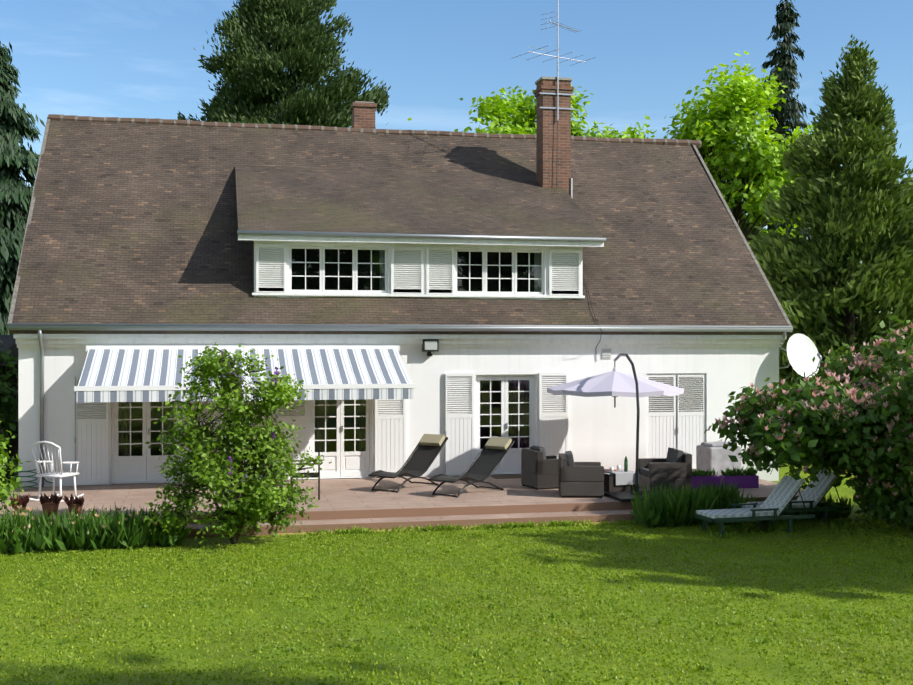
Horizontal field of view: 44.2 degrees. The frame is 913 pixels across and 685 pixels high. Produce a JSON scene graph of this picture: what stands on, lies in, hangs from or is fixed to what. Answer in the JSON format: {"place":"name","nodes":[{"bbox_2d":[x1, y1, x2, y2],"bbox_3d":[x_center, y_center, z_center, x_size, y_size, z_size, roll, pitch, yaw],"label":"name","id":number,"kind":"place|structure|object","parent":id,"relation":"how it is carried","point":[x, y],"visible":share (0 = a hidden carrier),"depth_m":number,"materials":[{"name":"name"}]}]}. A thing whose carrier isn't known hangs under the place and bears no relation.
{"place":"outdoors","nodes":[
{"label":"outdoors","id":0,"kind":"place"},
{"bbox_2d":[0,335,17,457],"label":"hedge","id":1,"kind":"object","parent":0,"point":[9,342],"depth_m":30.61,"materials":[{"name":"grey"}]},
{"bbox_2d":[0,458,912,684],"bbox_3d":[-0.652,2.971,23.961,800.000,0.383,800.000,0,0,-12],"label":"lawn ground","id":2,"kind":"structure","parent":0,"point":[842,489],"depth_m":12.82,"materials":[{"name":"green plant"}]},
{"bbox_2d":[0,428,12,481],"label":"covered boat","id":3,"kind":"object","parent":2,"relation":"on","point":[7,475],"visible":0.33,"depth_m":25.88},
{"bbox_2d":[0,331,17,472],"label":"tree","id":4,"kind":"object","parent":2,"relation":"on","point":[9,400],"visible":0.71,"depth_m":24.03,"materials":[{"name":"green plant"}]},
{"bbox_2d":[0,421,30,518],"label":"bush","id":5,"kind":"object","parent":2,"relation":"on","point":[3,491],"visible":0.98,"depth_m":17.32,"materials":[{"name":"green plant"}]},
{"bbox_2d":[0,41,44,334],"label":"spruce tree","id":6,"kind":"object","parent":2,"relation":"on","point":[16,192],"visible":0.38,"depth_m":35.46,"materials":[{"name":"green plant"}]},
{"bbox_2d":[0,504,192,553],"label":"bed plants","id":7,"kind":"object","parent":2,"relation":"on","point":[94,525],"visible":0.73,"depth_m":17.16,"materials":[{"name":"green plant"}]},
{"bbox_2d":[141,343,331,544],"bbox_3d":[-3.425,1.584,17.600,2.901,3.193,2.260,0,0,-12],"label":"lilac bush","id":8,"kind":"object","parent":2,"relation":"on","point":[254,498],"visible":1,"depth_m":17.35,"materials":[{"name":"green plant"}]},
{"bbox_2d":[177,0,390,128],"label":"thuja tree","id":9,"kind":"object","parent":2,"relation":"on","point":[262,83],"visible":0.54,"depth_m":45.41,"materials":[{"name":"green plant"}]},
{"bbox_2d":[13,234,782,486],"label":"house walls","id":10,"kind":"structure","parent":2,"relation":"on","point":[602,429],"depth_m":24.30,"materials":[{"name":"white paint"}]},
{"bbox_2d":[74,345,415,402],"bbox_3d":[-4.094,0.568,22.127,6.320,1.050,2.142,0,0,-12],"label":"awning","id":11,"kind":"object","parent":10,"relation":"attached to","point":[130,373],"visible":0.77,"depth_m":21.95,"materials":[{"name":"fabric"}]},
{"bbox_2d":[112,246,543,483],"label":"doors and windows","id":12,"kind":"structure","parent":10,"relation":"attached to","point":[130,469],"depth_m":23.83,"materials":[{"name":"white paint"}]},
{"bbox_2d":[119,250,540,455],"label":"curtains","id":13,"kind":"object","parent":10,"relation":"attached to","point":[319,420],"depth_m":24.13,"materials":[{"name":"beige fabric"}]},
{"bbox_2d":[74,244,705,484],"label":"shutters","id":14,"kind":"object","parent":10,"relation":"attached to","point":[678,430],"visible":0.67,"depth_m":24.10,"materials":[{"name":"white paint"}]},
{"bbox_2d":[9,120,790,334],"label":"roof","id":15,"kind":"structure","parent":10,"relation":"on","point":[137,223],"depth_m":25.54,"materials":[{"name":"tile"}]},
{"bbox_2d":[7,114,792,326],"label":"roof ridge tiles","id":16,"kind":"object","parent":15,"relation":"on","point":[695,144],"visible":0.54,"depth_m":28.17,"materials":[{"name":"brown tile"}]},
{"bbox_2d":[350,76,573,198],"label":"chimneys","id":17,"kind":"object","parent":15,"relation":"on","point":[553,157],"visible":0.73,"depth_m":27.57,"materials":[{"name":"brick"}]},
{"bbox_2d":[511,0,595,119],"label":"tv antenna","id":18,"kind":"object","parent":17,"relation":"attached to","point":[557,93],"visible":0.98,"depth_m":27.48,"materials":[{"name":"silver metal"}]},
{"bbox_2d":[8,230,792,486],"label":"gutters","id":19,"kind":"object","parent":10,"relation":"attached to","point":[39,327],"visible":0.83,"depth_m":23.41,"materials":[{"name":"silver metal"}]},
{"bbox_2d":[422,339,438,355],"bbox_3d":[-0.562,0.113,23.873,0.340,0.360,0.211,0,0,-12],"label":"flood light","id":20,"kind":"object","parent":10,"relation":"attached to","point":[429,346],"visible":0.96,"depth_m":23.78,"materials":[{"name":"black plastic"}]},
{"bbox_2d":[556,120,601,346],"bbox_3d":[2.783,-2.645,25.884,0.110,6.186,3.292,0,0,-12],"label":"antenna cable","id":21,"kind":"object","parent":10,"relation":"attached to","point":[583,276],"visible":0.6,"depth_m":25.35,"materials":[{"name":"black plastic"}]},
{"bbox_2d":[602,348,610,357],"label":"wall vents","id":22,"kind":"object","parent":10,"relation":"attached to","point":[606,352],"depth_m":24.79,"materials":[{"name":"grey"}]},
{"bbox_2d":[787,333,821,377],"bbox_3d":[7.854,0.292,25.425,0.752,1.006,0.782,0,0,14],"label":"satellite dish","id":23,"kind":"object","parent":10,"relation":"attached to","point":[802,351],"visible":0.98,"depth_m":25.56,"materials":[{"name":"white metal"}]},
{"bbox_2d":[0,470,824,537],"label":"terrace","id":24,"kind":"structure","parent":2,"relation":"on","point":[346,503],"depth_m":20.09,"materials":[{"name":"brown wood"}]},
{"bbox_2d":[12,504,26,513],"bbox_3d":[-7.205,2.765,18.515,0.238,0.195,0.238,0,0,-12],"label":"flower pot","id":25,"kind":"object","parent":24,"relation":"on","point":[23,508],"visible":0.42,"depth_m":18.43,"materials":[{"name":"brown ceramic"}]},
{"bbox_2d":[9,493,29,506],"bbox_3d":[-7.214,2.591,18.515,0.321,0.213,0.363,0,0,-12],"label":"pot plant","id":26,"kind":"object","parent":25,"relation":"on","point":[24,501],"visible":0.75,"depth_m":18.44,"materials":[{"name":"brown plant"}]},
{"bbox_2d":[12,469,52,488],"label":"garden chair","id":27,"kind":"object","parent":24,"relation":"on","point":[30,477],"visible":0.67,"depth_m":21.70,"materials":[{"name":"green"}]},
{"bbox_2d":[42,501,59,516],"bbox_3d":[-6.696,2.743,18.522,0.302,0.240,0.302,0,0,-12],"label":"flower pot","id":28,"kind":"object","parent":24,"relation":"on","point":[52,506],"visible":0.6,"depth_m":18.42,"materials":[{"name":"brown ceramic"}]},
{"bbox_2d":[40,492,62,503],"bbox_3d":[-6.684,2.544,18.527,0.348,0.218,0.350,0,0,-12],"label":"pot plant","id":29,"kind":"object","parent":28,"relation":"on","point":[55,498],"visible":0.81,"depth_m":18.42,"materials":[{"name":"brown plant"}]},
{"bbox_2d":[29,441,83,501],"bbox_3d":[-7.285,2.321,20.456,0.646,1.115,0.926,0,0,18],"label":"rocking chair","id":30,"kind":"object","parent":24,"relation":"on","point":[59,474],"visible":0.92,"depth_m":20.28,"materials":[{"name":"white paint"}]},
{"bbox_2d":[68,502,83,515],"bbox_3d":[-6.294,2.757,18.557,0.259,0.210,0.259,0,0,-12],"label":"flower pot","id":31,"kind":"object","parent":24,"relation":"on","point":[78,507],"visible":0.54,"depth_m":18.47,"materials":[{"name":"brown ceramic"}]},
{"bbox_2d":[61,494,83,505],"bbox_3d":[-6.331,2.582,18.539,0.389,0.200,0.371,0,0,-12],"label":"pot plant","id":32,"kind":"object","parent":31,"relation":"on","point":[79,500],"visible":0.9,"depth_m":18.48,"materials":[{"name":"brown plant"}]},
{"bbox_2d":[290,447,319,499],"bbox_3d":[-2.784,2.410,20.691,0.560,0.905,0.585,0,0,-7],"label":"bench","id":33,"kind":"object","parent":24,"relation":"on","point":[313,475],"visible":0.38,"depth_m":20.44,"materials":[{"name":"grey metal"}]},
{"bbox_2d":[368,434,447,492],"bbox_3d":[-0.934,2.382,22.250,0.635,1.012,1.891,0,0,33],"label":"lounge chair","id":34,"kind":"object","parent":24,"relation":"on","point":[426,451],"visible":0.9,"depth_m":22.57,"materials":[{"name":"black fabric"}]},
{"bbox_2d":[428,437,514,497],"bbox_3d":[0.310,2.382,21.547,0.635,1.012,1.891,0,0,40],"label":"lounge chair","id":35,"kind":"object","parent":24,"relation":"on","point":[487,460],"visible":0.96,"depth_m":21.84,"materials":[{"name":"black fabric"}]},
{"bbox_2d":[490,475,520,478],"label":"step","id":36,"kind":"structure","parent":24,"relation":"on","point":[504,476],"depth_m":23.87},
{"bbox_2d":[521,446,558,489],"bbox_3d":[1.774,2.460,22.283,0.740,0.805,0.740,0,0,-22],"label":"rattan chair","id":37,"kind":"object","parent":24,"relation":"on","point":[539,468],"visible":0.83,"depth_m":21.95,"materials":[{"name":"wicker"}]},
{"bbox_2d":[558,451,603,497],"bbox_3d":[2.334,2.460,21.104,0.800,0.805,0.860,0,0,3],"label":"rattan chair","id":38,"kind":"object","parent":24,"relation":"on","point":[580,478],"visible":1,"depth_m":20.68,"materials":[{"name":"wicker"}]},
{"bbox_2d":[547,353,683,501],"bbox_3d":[3.361,1.538,22.226,2.556,2.645,3.872,0,0,-12],"label":"parasol","id":39,"kind":"object","parent":24,"relation":"on","point":[614,383],"visible":0.96,"depth_m":21.94,"materials":[{"name":"white fabric"}]},
{"bbox_2d":[604,469,640,491],"bbox_3d":[3.079,2.652,21.636,0.680,0.360,0.692,0,0,-20],"label":"rattan table","id":40,"kind":"object","parent":24,"relation":"on","point":[618,481],"visible":0.69,"depth_m":21.32,"materials":[{"name":"wicker"}]},
{"bbox_2d":[604,456,627,471],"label":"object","id":41,"kind":"object","parent":40,"relation":"on","point":[611,469],"visible":1,"depth_m":21.50,"materials":[{"name":"white"}]},
{"bbox_2d":[638,447,691,491],"bbox_3d":[4.017,2.460,21.741,0.820,0.805,0.900,0,0,-7],"label":"rattan chair","id":42,"kind":"object","parent":24,"relation":"on","point":[674,467],"visible":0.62,"depth_m":21.33,"materials":[{"name":"wicker"}]},
{"bbox_2d":[692,475,719,488],"bbox_3d":[4.806,2.742,22.115,0.720,0.241,0.240,0,0,-7],"label":"purple planter","id":43,"kind":"object","parent":24,"relation":"on","point":[696,480],"visible":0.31,"depth_m":22.00,"materials":[{"name":"purple"}]},
{"bbox_2d":[692,468,717,475],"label":"planter plants","id":44,"kind":"object","parent":43,"relation":"on","point":[699,472],"visible":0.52,"depth_m":22.05,"materials":[{"name":"green plant"}]},
{"bbox_2d":[696,441,741,475],"bbox_3d":[5.696,2.518,24.403,0.780,0.690,0.620,0,0,-17],"label":"covered barbecue","id":45,"kind":"object","parent":24,"relation":"on","point":[711,455],"visible":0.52,"depth_m":24.13,"materials":[{"name":"white fabric"}]},
{"bbox_2d":[719,475,758,487],"bbox_3d":[5.578,2.742,22.189,0.720,0.241,0.240,0,0,-7],"label":"purple planter","id":46,"kind":"object","parent":24,"relation":"on","point":[748,481],"visible":0.67,"depth_m":22.08,"materials":[{"name":"purple"}]},
{"bbox_2d":[720,466,757,475],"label":"planter plants","id":47,"kind":"object","parent":46,"relation":"on","point":[748,471],"visible":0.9,"depth_m":22.13,"materials":[{"name":"green plant"}]},
{"bbox_2d":[277,521,628,535],"bbox_3d":[0.039,3.160,19.072,6.100,0.045,0.070,0,0,-12],"label":"terrace edging","id":48,"kind":"object","parent":2,"relation":"on","point":[390,530],"visible":0.14,"depth_m":18.81,"materials":[{"name":"brown"}]},
{"bbox_2d":[273,519,637,536],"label":"terrace grass","id":49,"kind":"structure","parent":2,"relation":"on","point":[355,530],"depth_m":19.01,"materials":[{"name":"green plant"}]},
{"bbox_2d":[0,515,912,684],"bbox_3d":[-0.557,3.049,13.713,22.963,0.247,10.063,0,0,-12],"label":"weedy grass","id":50,"kind":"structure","parent":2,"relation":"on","point":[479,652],"depth_m":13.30,"materials":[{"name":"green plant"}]},
{"bbox_2d":[454,89,532,134],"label":"deciduous tree","id":51,"kind":"object","parent":2,"relation":"on","point":[495,108],"visible":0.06,"depth_m":57.59,"materials":[{"name":"green plant"}]},
{"bbox_2d":[459,85,602,136],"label":"deciduous tree","id":52,"kind":"object","parent":2,"relation":"on","point":[521,102],"visible":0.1,"depth_m":59.75,"materials":[{"name":"green plant"}]},
{"bbox_2d":[578,115,656,138],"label":"deciduous tree","id":53,"kind":"object","parent":2,"relation":"on","point":[611,133],"depth_m":58.60,"materials":[{"name":"green plant"}]},
{"bbox_2d":[630,504,745,527],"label":"broad-leaved bed plants","id":54,"kind":"object","parent":2,"relation":"on","point":[639,518],"visible":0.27,"depth_m":19.21,"materials":[{"name":"green plant"}]},
{"bbox_2d":[629,481,750,526],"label":"bed plants","id":55,"kind":"object","parent":2,"relation":"on","point":[674,503],"visible":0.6,"depth_m":19.36,"materials":[{"name":"green plant"}]},
{"bbox_2d":[662,48,816,266],"bbox_3d":[10.472,-3.484,40.382,6.993,13.308,6.172,0,0,-12],"label":"deciduous tree","id":56,"kind":"object","parent":2,"relation":"on","point":[753,164],"visible":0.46,"depth_m":39.36,"materials":[{"name":"green plant"}]},
{"bbox_2d":[694,475,814,536],"bbox_3d":[4.966,2.714,18.740,1.900,0.896,0.690,0,0,-16],"label":"lounge chair","id":57,"kind":"object","parent":2,"relation":"on","point":[777,501],"visible":0.96,"depth_m":18.62,"materials":[{"name":"green plastic"}]},
{"bbox_2d":[682,517,868,537],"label":"grass","id":58,"kind":"object","parent":2,"relation":"on","point":[785,524],"depth_m":19.12,"materials":[{"name":"green plant"}]},
{"bbox_2d":[753,0,809,238],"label":"thin spruce tree","id":59,"kind":"object","parent":2,"relation":"on","point":[792,107],"visible":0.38,"depth_m":57.55,"materials":[{"name":"green plant"}]},
{"bbox_2d":[742,469,848,527],"bbox_3d":[5.848,2.714,19.642,1.900,0.896,0.690,0,0,-14],"label":"lounge chair","id":60,"kind":"object","parent":2,"relation":"on","point":[813,497],"visible":0.52,"depth_m":19.54,"materials":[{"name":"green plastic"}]},
{"bbox_2d":[747,494,854,520],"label":"bed plants","id":61,"kind":"object","parent":2,"relation":"on","point":[832,514],"visible":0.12,"depth_m":20.12,"materials":[{"name":"green plant"}]},
{"bbox_2d":[704,314,912,535],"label":"magnolia bush","id":62,"kind":"object","parent":2,"relation":"on","point":[852,417],"visible":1,"depth_m":18.39,"materials":[{"name":"green plant"}]},
{"bbox_2d":[747,34,912,436],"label":"cypress tree","id":63,"kind":"object","parent":2,"relation":"on","point":[826,284],"visible":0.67,"depth_m":31.07,"materials":[{"name":"green plant"}]},
{"bbox_2d":[0,0,912,312],"label":"sky","id":64,"kind":"structure","parent":0,"point":[95,58],"materials":[{"name":"blue"}]}
]}

